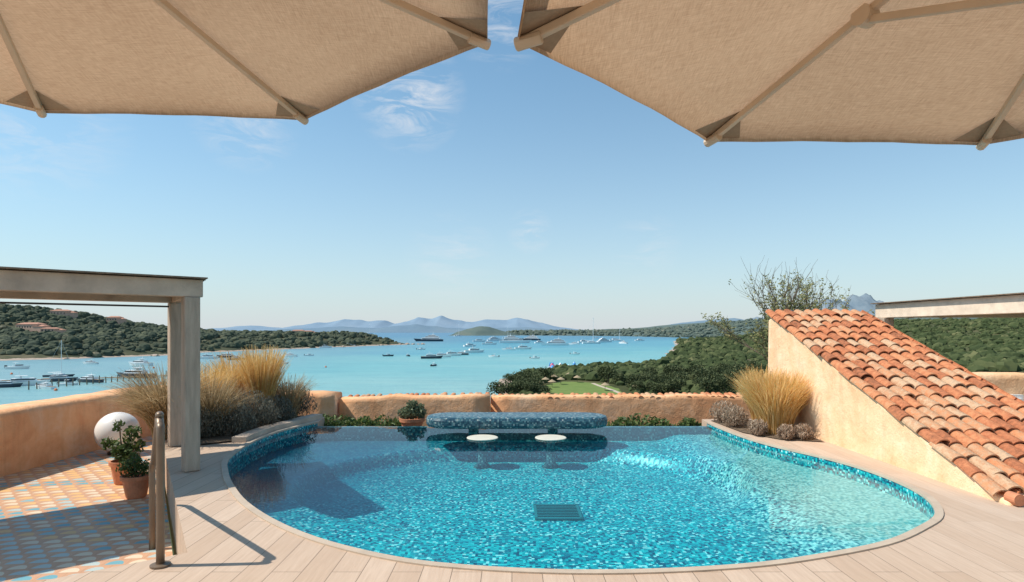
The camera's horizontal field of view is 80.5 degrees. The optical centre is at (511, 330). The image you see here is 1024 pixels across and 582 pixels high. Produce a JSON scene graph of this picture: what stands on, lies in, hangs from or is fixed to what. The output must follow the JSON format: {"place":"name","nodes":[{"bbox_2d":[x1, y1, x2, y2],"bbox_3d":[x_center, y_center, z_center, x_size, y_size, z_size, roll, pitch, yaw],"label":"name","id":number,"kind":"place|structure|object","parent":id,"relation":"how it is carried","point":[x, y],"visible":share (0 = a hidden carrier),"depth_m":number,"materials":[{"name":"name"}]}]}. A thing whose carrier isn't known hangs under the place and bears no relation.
{"place":"outdoors","nodes":[
{"label":"outdoors","id":0,"kind":"place"},
{"bbox_2d":[0,435,172,581],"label":"patio floor","id":1,"kind":"structure","parent":0,"point":[78,514],"depth_m":6.35,"materials":[{"name":"tile"}]},
{"bbox_2d":[94,412,140,455],"bbox_3d":[-6.420,1.661,9.850,0.640,0.678,0.640,0,0,0],"label":"globe lamp","id":2,"kind":"object","parent":1,"relation":"on","point":[104,426],"visible":0.59,"depth_m":9.63,"materials":[{"name":"white plastic"}]},
{"bbox_2d":[100,419,146,484],"bbox_3d":[-5.129,1.577,7.977,0.616,0.845,0.362,0,0,28],"label":"potted plant","id":3,"kind":"object","parent":1,"relation":"on","point":[127,447],"visible":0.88,"depth_m":7.91,"materials":[{"name":"green plant"}]},
{"bbox_2d":[115,451,149,499],"bbox_3d":[-4.539,1.727,7.288,0.510,0.545,0.342,0,0,23],"label":"potted plant","id":4,"kind":"object","parent":1,"relation":"on","point":[134,480],"visible":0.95,"depth_m":7.20,"materials":[{"name":"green plant"}]},
{"bbox_2d":[149,411,170,568],"bbox_3d":[-2.825,1.280,4.835,0.130,1.440,1.776,0,0,-31],"label":"stair handrail","id":5,"kind":"object","parent":1,"relation":"on","point":[157,502],"visible":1,"depth_m":4.12,"materials":[{"name":"grey metal"}]},
{"bbox_2d":[0,385,341,476],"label":"parapet wall","id":6,"kind":"structure","parent":1,"relation":"on","point":[36,433],"depth_m":9.31,"materials":[{"name":"orange paint"}]},
{"bbox_2d":[0,304,406,360],"bbox_3d":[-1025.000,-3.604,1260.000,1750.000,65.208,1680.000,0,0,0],"label":"peninsula ground","id":7,"kind":"structure","parent":0,"point":[125,353],"depth_m":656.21,"materials":[{"name":"green plant"}]},
{"bbox_2d":[16,322,50,331],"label":"seaside villa","id":8,"kind":"object","parent":7,"relation":"on","point":[33,326],"visible":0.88,"depth_m":698.53,"materials":[{"name":"pink paint"}]},
{"bbox_2d":[40,327,65,332],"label":"seaside villa","id":9,"kind":"object","parent":7,"relation":"on","point":[61,330],"visible":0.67,"depth_m":686.00,"materials":[{"name":"pink paint"}]},
{"bbox_2d":[50,309,77,317],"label":"seaside villa","id":10,"kind":"object","parent":7,"relation":"on","point":[67,312],"visible":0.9,"depth_m":855.84,"materials":[{"name":"pink paint"}]},
{"bbox_2d":[106,316,126,323],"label":"seaside villa","id":11,"kind":"object","parent":7,"relation":"on","point":[119,319],"visible":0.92,"depth_m":925.00,"materials":[{"name":"pink paint"}]},
{"bbox_2d":[160,375,266,435],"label":"fountain grass","id":12,"kind":"object","parent":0,"point":[226,394],"depth_m":9.15,"materials":[{"name":"brown plant"}]},
{"bbox_2d":[200,350,263,407],"bbox_3d":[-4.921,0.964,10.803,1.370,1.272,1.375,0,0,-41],"label":"feather grass","id":13,"kind":"object","parent":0,"point":[239,382],"depth_m":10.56,"materials":[{"name":"yellow plant"}]},
{"bbox_2d":[230,345,291,422],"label":"feather grass","id":14,"kind":"object","parent":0,"point":[261,375],"depth_m":10.32,"materials":[{"name":"yellow plant"}]},
{"bbox_2d":[273,374,315,417],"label":"feather grass","id":15,"kind":"object","parent":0,"point":[292,398],"depth_m":10.86,"materials":[{"name":"plant"}]},
{"bbox_2d":[0,333,680,404],"bbox_3d":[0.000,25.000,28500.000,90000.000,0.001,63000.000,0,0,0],"label":"sea","id":16,"kind":"structure","parent":0,"point":[355,370],"depth_m":451.96,"materials":[{"name":"liquid"}]},
{"bbox_2d":[0,379,22,387],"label":"motor yacht","id":17,"kind":"object","parent":16,"relation":"on","point":[4,384],"visible":0.78,"depth_m":268.45,"materials":[{"name":"blue"}]},
{"bbox_2d":[4,362,30,368],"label":"speedboat","id":18,"kind":"object","parent":16,"relation":"on","point":[19,366],"visible":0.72,"depth_m":399.61,"materials":[{"name":"metal"}]},
{"bbox_2d":[10,374,50,385],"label":"motor yacht","id":19,"kind":"object","parent":16,"relation":"on","point":[24,381],"visible":0.52,"depth_m":276.70,"materials":[{"name":"white plastic"}]},
{"bbox_2d":[35,380,56,388],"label":"motor yacht","id":20,"kind":"object","parent":16,"relation":"on","point":[45,385],"visible":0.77,"depth_m":260.56,"materials":[{"name":"white plastic"}]},
{"bbox_2d":[42,340,74,376],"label":"sailing yacht","id":21,"kind":"object","parent":16,"relation":"on","point":[63,374],"visible":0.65,"depth_m":331.73,"materials":[{"name":"white paint"}]},
{"bbox_2d":[41,373,77,381],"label":"motor yacht","id":22,"kind":"object","parent":16,"relation":"on","point":[57,377],"visible":0.68,"depth_m":299.65,"materials":[{"name":"white"}]},
{"bbox_2d":[1,372,166,389],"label":"harbour jetty","id":23,"kind":"object","parent":16,"relation":"in","point":[99,377],"visible":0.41,"depth_m":285.92,"materials":[{"name":"brown wood"}]},
{"bbox_2d":[76,372,103,382],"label":"motor yacht","id":24,"kind":"object","parent":16,"relation":"on","point":[89,379],"visible":0.65,"depth_m":293.99,"materials":[{"name":"white wood"}]},
{"bbox_2d":[116,365,155,377],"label":"motor yacht","id":25,"kind":"object","parent":16,"relation":"on","point":[126,373],"visible":0.43,"depth_m":323.34,"materials":[{"name":"white wood"}]},
{"bbox_2d":[129,356,152,365],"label":"motor yacht","id":26,"kind":"object","parent":16,"relation":"on","point":[141,362],"visible":0.74,"depth_m":437.15,"materials":[{"name":"white wood"}]},
{"bbox_2d":[414,333,442,340],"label":"superyacht","id":27,"kind":"object","parent":16,"relation":"on","point":[431,338],"visible":0.72,"depth_m":1471.89,"materials":[{"name":"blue paint"}]},
{"bbox_2d":[421,354,441,358],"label":"motor yacht","id":28,"kind":"object","parent":16,"relation":"on","point":[430,356],"visible":0.85,"depth_m":548.71,"materials":[{"name":"blue paint"}]},
{"bbox_2d":[464,347,483,352],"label":"motor yacht","id":29,"kind":"object","parent":16,"relation":"on","point":[472,350],"visible":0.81,"depth_m":703.25,"materials":[{"name":"white"}]},
{"bbox_2d":[499,334,530,342],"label":"superyacht","id":30,"kind":"object","parent":16,"relation":"on","point":[510,339],"visible":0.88,"depth_m":1269.50,"materials":[{"name":"white paint"}]},
{"bbox_2d":[519,335,540,339],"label":"superyacht","id":31,"kind":"object","parent":16,"relation":"on","point":[532,337],"visible":0.71,"depth_m":1620.16,"materials":[{"name":"white paint"}]},
{"bbox_2d":[540,337,568,344],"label":"superyacht","id":32,"kind":"object","parent":16,"relation":"on","point":[558,341],"visible":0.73,"depth_m":1062.41,"materials":[{"name":"white paint"}]},
{"bbox_2d":[209,316,581,330],"bbox_3d":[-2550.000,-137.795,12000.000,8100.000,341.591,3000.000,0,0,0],"label":"distant mountain","id":33,"kind":"structure","parent":0,"point":[442,321],"depth_m":11409.16,"materials":[{"name":"blue stone"}]},
{"bbox_2d":[259,324,555,332],"bbox_3d":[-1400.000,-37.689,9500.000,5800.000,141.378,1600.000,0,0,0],"label":"distant hill","id":34,"kind":"structure","parent":0,"point":[415,328],"depth_m":9123.71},
{"bbox_2d":[448,326,520,335],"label":"island","id":35,"kind":"structure","parent":0,"point":[482,331],"depth_m":3311.29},
{"bbox_2d":[0,0,1023,329],"label":"sky","id":36,"kind":"structure","parent":0,"point":[499,182],"materials":[{"name":"blue"}]},
{"bbox_2d":[39,417,1023,581],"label":"pool deck","id":37,"kind":"structure","parent":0,"point":[219,532],"depth_m":4.32,"materials":[{"name":"brown wood"}]},
{"bbox_2d":[0,266,207,471],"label":"timber pergola","id":38,"kind":"object","parent":37,"relation":"on","point":[180,295],"visible":1,"depth_m":6.88,"materials":[{"name":"grey wood"}]},
{"bbox_2d":[0,0,490,124],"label":"patio umbrella","id":39,"kind":"object","parent":37,"relation":"on","point":[302,61],"visible":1,"depth_m":2.90,"materials":[{"name":"fabric"}]},
{"bbox_2d":[200,416,300,443],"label":"planting soil","id":40,"kind":"structure","parent":37,"relation":"on","point":[213,439],"depth_m":8.98,"materials":[{"name":"brown soil"}]},
{"bbox_2d":[76,363,254,438],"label":"fountain grass","id":41,"kind":"object","parent":40,"relation":"on","point":[146,404],"depth_m":8.80,"materials":[{"name":"beige plant"}]},
{"bbox_2d":[165,405,220,437],"bbox_3d":[-4.640,1.319,8.857,0.709,0.536,0.636,0,0,0],"label":"lavender shrub","id":42,"kind":"object","parent":40,"relation":"on","point":[205,430],"visible":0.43,"depth_m":8.86,"materials":[{"name":"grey plant"}]},
{"bbox_2d":[200,396,258,435],"bbox_3d":[-4.295,1.277,9.141,0.746,0.622,0.756,0,0,19],"label":"lavender shrub","id":43,"kind":"object","parent":40,"relation":"on","point":[237,425],"visible":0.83,"depth_m":9.12,"materials":[{"name":"grey plant"}]},
{"bbox_2d":[227,389,281,428],"bbox_3d":[-4.194,1.266,9.805,0.754,0.643,0.782,0,0,20],"label":"lavender shrub","id":44,"kind":"object","parent":40,"relation":"on","point":[261,412],"visible":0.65,"depth_m":9.82,"materials":[{"name":"grey plant"}]},
{"bbox_2d":[254,395,296,423],"bbox_3d":[-4.047,1.329,10.364,0.685,0.516,0.609,0,0,0],"label":"lavender shrub","id":45,"kind":"object","parent":40,"relation":"on","point":[284,407],"visible":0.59,"depth_m":10.35,"materials":[{"name":"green plant"}]},
{"bbox_2d":[273,382,317,415],"bbox_3d":[-4.055,1.252,11.098,0.794,0.670,0.823,0,0,26],"label":"lavender shrub","id":46,"kind":"object","parent":40,"relation":"on","point":[305,406],"visible":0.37,"depth_m":11.10,"materials":[{"name":"grey plant"}]},
{"bbox_2d":[232,414,322,442],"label":"planter kerb","id":47,"kind":"structure","parent":37,"relation":"on","point":[247,436],"depth_m":9.66,"materials":[{"name":"beige stone"}]},
{"bbox_2d":[323,413,343,425],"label":"green shrub","id":48,"kind":"object","parent":37,"relation":"on","point":[326,417],"visible":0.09,"depth_m":11.57,"materials":[{"name":"green plant"}]},
{"bbox_2d":[324,414,361,425],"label":"green shrub","id":49,"kind":"object","parent":37,"relation":"on","point":[346,419],"visible":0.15,"depth_m":11.31,"materials":[{"name":"green plant"}]},
{"bbox_2d":[221,421,943,574],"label":"swimming pool","id":50,"kind":"structure","parent":37,"relation":"in","point":[625,500],"depth_m":7.13,"materials":[{"name":"liquid"}]},
{"bbox_2d":[467,434,497,468],"bbox_3d":[-0.455,1.859,9.300,0.480,0.462,0.480,0,0,0],"label":"pool stool","id":51,"kind":"object","parent":50,"relation":"on","point":[482,440],"visible":1,"depth_m":9.24,"materials":[{"name":"stone"}]},
{"bbox_2d":[426,412,606,444],"bbox_3d":[0.080,1.755,9.980,2.978,0.750,0.758,0,0,0],"label":"pool bar table","id":52,"kind":"object","parent":50,"relation":"on","point":[475,422],"visible":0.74,"depth_m":9.63,"materials":[{"name":"tile"}]},
{"bbox_2d":[535,434,565,468],"bbox_3d":[0.595,1.859,9.300,0.480,0.462,0.480,0,0,0],"label":"pool stool","id":53,"kind":"object","parent":50,"relation":"on","point":[550,440],"visible":1,"depth_m":9.24,"materials":[{"name":"stone"}]},
{"bbox_2d":[711,419,824,441],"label":"planting soil","id":54,"kind":"structure","parent":37,"relation":"on","point":[744,428],"depth_m":9.58,"materials":[{"name":"brown soil"}]},
{"bbox_2d":[709,400,735,421],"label":"dry shrub","id":55,"kind":"object","parent":54,"relation":"on","point":[717,416],"visible":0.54,"depth_m":10.56,"materials":[{"name":"beige plant"}]},
{"bbox_2d":[721,404,749,426],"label":"dry shrub","id":56,"kind":"object","parent":54,"relation":"on","point":[734,418],"visible":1,"depth_m":10.02,"materials":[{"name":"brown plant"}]},
{"bbox_2d":[747,418,769,435],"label":"dry shrub","id":57,"kind":"object","parent":54,"relation":"on","point":[758,427],"visible":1,"depth_m":9.22,"materials":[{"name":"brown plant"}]},
{"bbox_2d":[724,363,817,434],"bbox_3d":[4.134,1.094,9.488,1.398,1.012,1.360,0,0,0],"label":"feather grass","id":58,"kind":"object","parent":54,"relation":"on","point":[774,406],"depth_m":9.26,"materials":[{"name":"yellow plant"}]},
{"bbox_2d":[776,424,795,439],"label":"dry shrub","id":59,"kind":"object","parent":54,"relation":"on","point":[785,431],"visible":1,"depth_m":8.88,"materials":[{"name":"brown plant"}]},
{"bbox_2d":[793,423,813,439],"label":"dry shrub","id":60,"kind":"object","parent":54,"relation":"on","point":[803,431],"visible":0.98,"depth_m":8.88,"materials":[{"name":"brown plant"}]},
{"bbox_2d":[514,0,1023,150],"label":"patio umbrella","id":61,"kind":"object","parent":37,"relation":"on","point":[710,72],"visible":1,"depth_m":2.54,"materials":[{"name":"fabric"}]},
{"bbox_2d":[765,308,1023,505],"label":"sloped roof building","id":62,"kind":"structure","parent":37,"relation":"on","point":[883,391],"depth_m":7.82,"materials":[{"name":"orange tile"}]},
{"bbox_2d":[972,372,1023,394],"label":"side parapet wall","id":63,"kind":"structure","parent":37,"relation":"on","point":[1010,382],"depth_m":9.21,"materials":[{"name":"beige paint"}]},
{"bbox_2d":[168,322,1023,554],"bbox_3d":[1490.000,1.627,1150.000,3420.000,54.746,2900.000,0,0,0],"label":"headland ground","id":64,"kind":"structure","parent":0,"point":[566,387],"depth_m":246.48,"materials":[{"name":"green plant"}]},
{"bbox_2d":[486,380,504,394],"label":"macchia tree","id":65,"kind":"object","parent":64,"relation":"on","point":[493,386],"visible":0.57,"depth_m":221.08,"materials":[{"name":"green plant"}]},
{"bbox_2d":[496,381,516,393],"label":"macchia tree","id":66,"kind":"object","parent":64,"relation":"on","point":[507,387],"visible":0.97,"depth_m":213.97,"materials":[{"name":"green plant"}]},
{"bbox_2d":[502,373,514,381],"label":"macchia tree","id":67,"kind":"object","parent":64,"relation":"on","point":[509,378],"visible":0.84,"depth_m":275.56,"materials":[{"name":"green plant"}]},
{"bbox_2d":[516,368,532,377],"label":"macchia tree","id":68,"kind":"object","parent":64,"relation":"on","point":[520,373],"visible":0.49,"depth_m":255.16,"materials":[{"name":"green plant"}]},
{"bbox_2d":[520,381,539,390],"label":"macchia tree","id":69,"kind":"object","parent":64,"relation":"on","point":[529,386],"visible":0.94,"depth_m":213.84,"materials":[{"name":"green plant"}]},
{"bbox_2d":[528,377,544,392],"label":"macchia tree","id":70,"kind":"object","parent":64,"relation":"on","point":[535,380],"visible":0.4,"depth_m":225.43,"materials":[{"name":"green plant"}]},
{"bbox_2d":[538,366,554,380],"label":"macchia tree","id":71,"kind":"object","parent":64,"relation":"on","point":[545,372],"visible":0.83,"depth_m":266.03,"materials":[{"name":"green plant"}]},
{"bbox_2d":[598,365,617,382],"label":"macchia tree","id":72,"kind":"object","parent":64,"relation":"on","point":[606,373],"visible":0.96,"depth_m":262.89,"materials":[{"name":"green plant"}]},
{"bbox_2d":[611,374,623,382],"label":"macchia tree","id":73,"kind":"object","parent":64,"relation":"on","point":[619,377],"visible":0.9,"depth_m":255.22,"materials":[{"name":"green plant"}]},
{"bbox_2d":[624,372,645,387],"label":"macchia tree","id":74,"kind":"object","parent":64,"relation":"on","point":[633,377],"visible":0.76,"depth_m":236.45,"materials":[{"name":"green plant"}]},
{"bbox_2d":[630,380,646,389],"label":"macchia tree","id":75,"kind":"object","parent":64,"relation":"on","point":[638,384],"visible":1,"depth_m":220.20,"materials":[{"name":"green plant"}]},
{"bbox_2d":[641,373,660,382],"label":"macchia tree","id":76,"kind":"object","parent":64,"relation":"on","point":[649,377],"visible":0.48,"depth_m":234.90,"materials":[{"name":"green plant"}]},
{"bbox_2d":[642,366,659,374],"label":"macchia tree","id":77,"kind":"object","parent":64,"relation":"on","point":[653,371],"visible":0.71,"depth_m":269.38,"materials":[{"name":"green plant"}]},
{"bbox_2d":[648,383,666,392],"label":"macchia tree","id":78,"kind":"object","parent":64,"relation":"on","point":[655,387],"visible":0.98,"depth_m":215.29,"materials":[{"name":"green plant"}]},
{"bbox_2d":[657,378,678,392],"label":"macchia tree","id":79,"kind":"object","parent":64,"relation":"on","point":[665,381],"visible":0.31,"depth_m":216.88,"materials":[{"name":"green plant"}]},
{"bbox_2d":[663,376,686,393],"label":"macchia tree","id":80,"kind":"object","parent":64,"relation":"on","point":[674,384],"visible":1,"depth_m":211.56,"materials":[{"name":"green plant"}]},
{"bbox_2d":[666,365,685,375],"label":"macchia tree","id":81,"kind":"object","parent":64,"relation":"on","point":[675,368],"visible":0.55,"depth_m":265.61,"materials":[{"name":"green plant"}]},
{"bbox_2d":[671,373,688,380],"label":"macchia tree","id":82,"kind":"object","parent":64,"relation":"on","point":[682,376],"visible":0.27,"depth_m":234.45,"materials":[{"name":"green plant"}]},
{"bbox_2d":[691,367,709,379],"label":"macchia tree","id":83,"kind":"object","parent":64,"relation":"on","point":[695,373],"visible":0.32,"depth_m":239.19,"materials":[{"name":"green plant"}]},
{"bbox_2d":[695,376,720,393],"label":"macchia tree","id":84,"kind":"object","parent":64,"relation":"on","point":[707,383],"visible":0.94,"depth_m":211.40,"materials":[{"name":"green plant"}]},
{"bbox_2d":[698,369,719,381],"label":"macchia tree","id":85,"kind":"object","parent":64,"relation":"on","point":[705,373],"visible":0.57,"depth_m":227.37,"materials":[{"name":"green plant"}]},
{"bbox_2d":[716,376,735,392],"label":"macchia tree","id":86,"kind":"object","parent":64,"relation":"on","point":[725,383],"visible":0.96,"depth_m":211.57,"materials":[{"name":"green plant"}]},
{"bbox_2d":[725,369,748,387],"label":"macchia tree","id":87,"kind":"object","parent":64,"relation":"on","point":[733,376],"visible":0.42,"depth_m":217.64,"materials":[{"name":"green plant"}]},
{"bbox_2d":[727,363,747,370],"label":"macchia tree","id":88,"kind":"object","parent":64,"relation":"on","point":[735,365],"visible":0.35,"depth_m":254.21,"materials":[{"name":"green plant"}]},
{"bbox_2d":[743,360,760,369],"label":"macchia tree","id":89,"kind":"object","parent":64,"relation":"on","point":[751,362],"visible":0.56,"depth_m":275.34,"materials":[{"name":"green plant"}]},
{"bbox_2d":[751,363,767,371],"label":"macchia tree","id":90,"kind":"object","parent":64,"relation":"on","point":[758,365],"visible":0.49,"depth_m":260.86,"materials":[{"name":"green plant"}]},
{"bbox_2d":[502,318,1023,394],"bbox_3d":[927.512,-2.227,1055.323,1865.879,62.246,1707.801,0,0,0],"label":"headland woodland","id":91,"kind":"object","parent":64,"relation":"on","point":[1003,351],"visible":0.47,"depth_m":448.40,"materials":[{"name":"green plant"}]},
{"bbox_2d":[670,318,742,324],"bbox_3d":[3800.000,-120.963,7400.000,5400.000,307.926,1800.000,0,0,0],"label":"coast hill","id":92,"kind":"structure","parent":0,"point":[732,319],"depth_m":7280.20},
{"bbox_2d":[506,315,976,337],"bbox_3d":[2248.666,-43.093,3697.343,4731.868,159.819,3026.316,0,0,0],"label":"coast woodland","id":93,"kind":"object","parent":0,"point":[692,329],"visible":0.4,"depth_m":3192.16,"materials":[{"name":"green plant"}]},
{"bbox_2d":[744,293,882,319],"bbox_3d":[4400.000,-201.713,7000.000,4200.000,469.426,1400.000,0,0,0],"label":"rocky mountain","id":94,"kind":"structure","parent":0,"point":[861,303],"depth_m":6849.89,"materials":[{"name":"blue stone"}]},
{"label":"lower terrace ground","id":95,"kind":"structure","parent":0,"visible":0},
{"bbox_2d":[350,416,380,425],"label":"green shrub","id":96,"kind":"object","parent":95,"relation":"on","point":[363,420],"visible":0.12,"depth_m":11.35,"materials":[{"name":"green plant"}]},
{"bbox_2d":[362,414,398,425],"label":"green shrub","id":97,"kind":"object","parent":95,"relation":"on","point":[376,422],"visible":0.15,"depth_m":11.28,"materials":[{"name":"green plant"}]},
{"bbox_2d":[339,392,489,425],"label":"tiled garden wall","id":98,"kind":"structure","parent":95,"relation":"on","point":[372,406],"depth_m":12.27,"materials":[{"name":"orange paint"}]},
{"bbox_2d":[491,392,750,425],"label":"tiled garden wall","id":99,"kind":"structure","parent":95,"relation":"on","point":[673,408],"depth_m":12.77,"materials":[{"name":"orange paint"}]},
{"bbox_2d":[606,415,642,425],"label":"green shrub","id":100,"kind":"object","parent":95,"relation":"on","point":[616,421],"visible":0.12,"depth_m":11.31,"materials":[{"name":"green plant"}]},
{"bbox_2d":[618,413,658,425],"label":"green shrub","id":101,"kind":"object","parent":95,"relation":"on","point":[639,420],"visible":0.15,"depth_m":11.34,"materials":[{"name":"green plant"}]},
{"bbox_2d":[644,416,675,425],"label":"green shrub","id":102,"kind":"object","parent":95,"relation":"on","point":[664,423],"visible":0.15,"depth_m":11.29,"materials":[{"name":"green plant"}]},
{"bbox_2d":[675,417,701,425],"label":"green shrub","id":103,"kind":"object","parent":95,"relation":"on","point":[687,421],"visible":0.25,"depth_m":11.54,"materials":[{"name":"green plant"}]},
{"bbox_2d":[701,255,874,361],"bbox_3d":[6.086,0.603,13.426,3.053,4.794,3.237,0,0,0],"label":"sparse tree","id":104,"kind":"object","parent":95,"relation":"on","point":[792,306],"visible":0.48,"depth_m":13.62,"materials":[{"name":"green plant"}]},
{"bbox_2d":[870,292,1023,326],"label":"side pergola","id":105,"kind":"object","parent":95,"relation":"on","point":[1009,305],"visible":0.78,"depth_m":10.27,"materials":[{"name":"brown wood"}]},
{"bbox_3d":[-1.840,2.272,11.150,0.500,0.600,0.500,0,0,0],"label":"pot plinth","id":106,"kind":"object","parent":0,"visible":0},
{"bbox_2d":[397,399,426,425],"bbox_3d":[-1.845,1.605,11.152,0.502,0.710,0.483,0,0,44],"label":"potted plant","id":107,"kind":"object","parent":106,"relation":"on","point":[412,414],"visible":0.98,"depth_m":11.07,"materials":[{"name":"green plant"}]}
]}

